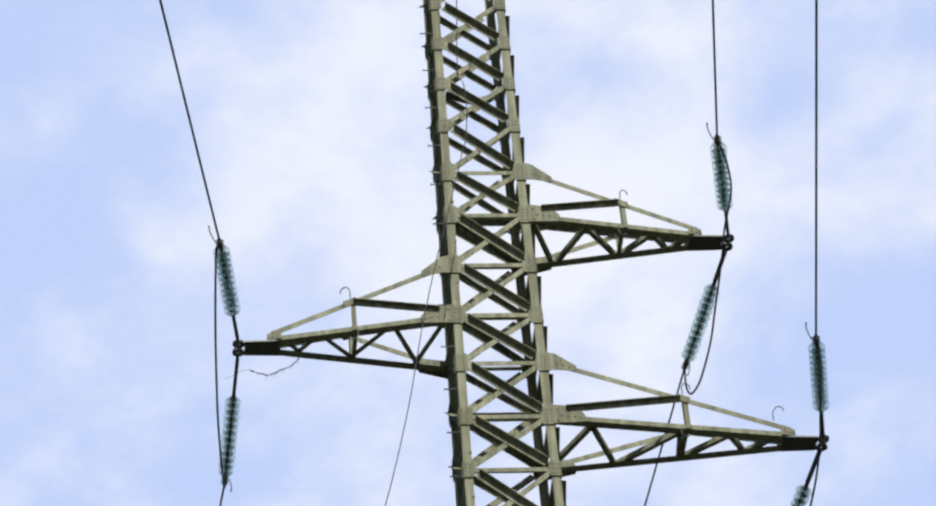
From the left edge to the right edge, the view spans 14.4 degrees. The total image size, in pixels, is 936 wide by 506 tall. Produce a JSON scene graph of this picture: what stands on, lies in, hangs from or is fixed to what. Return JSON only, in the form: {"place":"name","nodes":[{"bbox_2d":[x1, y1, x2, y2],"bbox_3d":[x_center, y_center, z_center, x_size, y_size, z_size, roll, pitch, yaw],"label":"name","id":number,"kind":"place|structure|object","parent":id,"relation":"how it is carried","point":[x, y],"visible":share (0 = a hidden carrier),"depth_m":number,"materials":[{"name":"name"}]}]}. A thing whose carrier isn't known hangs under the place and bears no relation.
{"place":"outdoors","nodes":[
{"label":"outdoors","id":0,"kind":"place"},
{"bbox_2d":[0,0,935,505],"bbox_3d":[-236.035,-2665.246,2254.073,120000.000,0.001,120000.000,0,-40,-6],"label":"sky","id":1,"kind":"structure","parent":0,"point":[310,120],"depth_m":5471.17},
{"label":"ground","id":2,"kind":"structure","parent":0,"visible":0},
{"bbox_2d":[232,0,828,505],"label":"pylon","id":3,"kind":"object","parent":2,"relation":"on","point":[454,320],"visible":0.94,"depth_m":45.78,"materials":[{"name":"grey metal"}]},
{"bbox_2d":[208,226,239,348],"bbox_3d":[-2.873,0.446,44.342,0.215,0.386,2.597,-5,-40,0],"label":"insulator string","id":4,"kind":"object","parent":3,"relation":"attached to","point":[226,278],"visible":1,"depth_m":44.15,"materials":[{"name":"teal glass"}]},
{"bbox_2d":[159,0,222,251],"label":"conductor","id":5,"kind":"object","parent":4,"relation":"attached to","point":[187,110],"visible":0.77,"depth_m":41.38,"materials":[{"name":"metal"}]},
{"bbox_2d":[214,243,224,483],"bbox_3d":[-3.025,1.730,45.031,0.104,0.889,4.853,-2,-40,-4],"label":"jumper","id":6,"kind":"object","parent":4,"relation":"attached to","point":[215,340],"visible":0.96,"depth_m":44.01,"materials":[{"name":"metal"}]},
{"bbox_2d":[218,350,240,491],"bbox_3d":[-2.979,2.145,46.387,0.215,0.378,2.699,1,-40,-8],"label":"insulator string","id":7,"kind":"object","parent":3,"relation":"attached to","point":[230,426],"visible":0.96,"depth_m":46.43,"materials":[{"name":"teal glass"}]},
{"bbox_2d":[219,489,223,505],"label":"conductor","id":8,"kind":"object","parent":7,"relation":"attached to","point":[221,499],"depth_m":47.34,"materials":[{"name":"metal"}]},
{"bbox_2d":[225,350,303,378],"bbox_3d":[-2.515,1.351,45.719,1.000,0.582,0.049,-1,-40,-4],"label":"loose wire","id":9,"kind":"object","parent":3,"relation":"attached to","point":[271,373],"visible":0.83,"depth_m":45.62,"materials":[{"name":"grey metal"}]},
{"bbox_2d":[385,0,466,505],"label":"cable","id":10,"kind":"object","parent":3,"relation":"hanging from","point":[434,266],"visible":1,"depth_m":44.52,"materials":[{"name":"grey metal"}]},
{"bbox_2d":[426,13,454,428],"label":"bolts","id":11,"kind":"object","parent":3,"relation":"attached to","point":[437,183],"visible":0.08,"depth_m":48.13,"materials":[{"name":"grey metal"}]},
{"bbox_2d":[681,244,728,375],"bbox_3d":[3.067,0.782,48.019,0.215,0.288,2.638,4,-40,-11],"label":"insulator string","id":12,"kind":"object","parent":3,"relation":"attached to","point":[694,338],"visible":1,"depth_m":48.10,"materials":[{"name":"teal glass"}]},
{"bbox_2d":[644,372,683,505],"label":"conductor","id":13,"kind":"object","parent":12,"relation":"attached to","point":[677,392],"visible":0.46,"depth_m":49.89,"materials":[{"name":"metal"}]},
{"bbox_2d":[684,139,731,394],"bbox_3d":[2.960,0.728,46.374,0.301,1.898,4.753,0,-40,-6],"label":"jumper","id":14,"kind":"object","parent":12,"relation":"hanging from","point":[717,291],"visible":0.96,"depth_m":45.15,"materials":[{"name":"metal"}]},
{"bbox_2d":[706,123,732,242],"bbox_3d":[3.169,-0.841,45.981,0.215,0.399,2.596,-8,-40,3],"label":"insulator string","id":15,"kind":"object","parent":3,"relation":"attached to","point":[722,184],"visible":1,"depth_m":45.78,"materials":[{"name":"teal glass"}]},
{"bbox_2d":[712,0,717,147],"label":"conductor","id":16,"kind":"object","parent":15,"relation":"attached to","point":[714,59],"visible":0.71,"depth_m":43.89,"materials":[{"name":"metal"}]},
{"bbox_2d":[790,445,823,505],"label":"insulator string","id":17,"kind":"object","parent":3,"relation":"attached to","point":[804,490],"visible":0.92,"depth_m":45.71,"materials":[{"name":"teal glass"}]},
{"bbox_2d":[809,342,821,505],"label":"jumper","id":18,"kind":"object","parent":17,"relation":"hanging from","point":[820,412],"visible":0.98,"depth_m":43.16,"materials":[{"name":"metal"}]},
{"bbox_2d":[805,322,829,443],"bbox_3d":[4.191,1.587,44.036,0.215,0.340,2.603,-8,-40,3],"label":"insulator string","id":19,"kind":"object","parent":3,"relation":"attached to","point":[814,357],"visible":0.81,"depth_m":43.83,"materials":[{"name":"teal glass"}]},
{"bbox_2d":[815,0,817,347],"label":"conductor","id":20,"kind":"object","parent":19,"relation":"attached to","point":[816,78],"visible":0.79,"depth_m":39.84,"materials":[{"name":"metal"}]}
]}

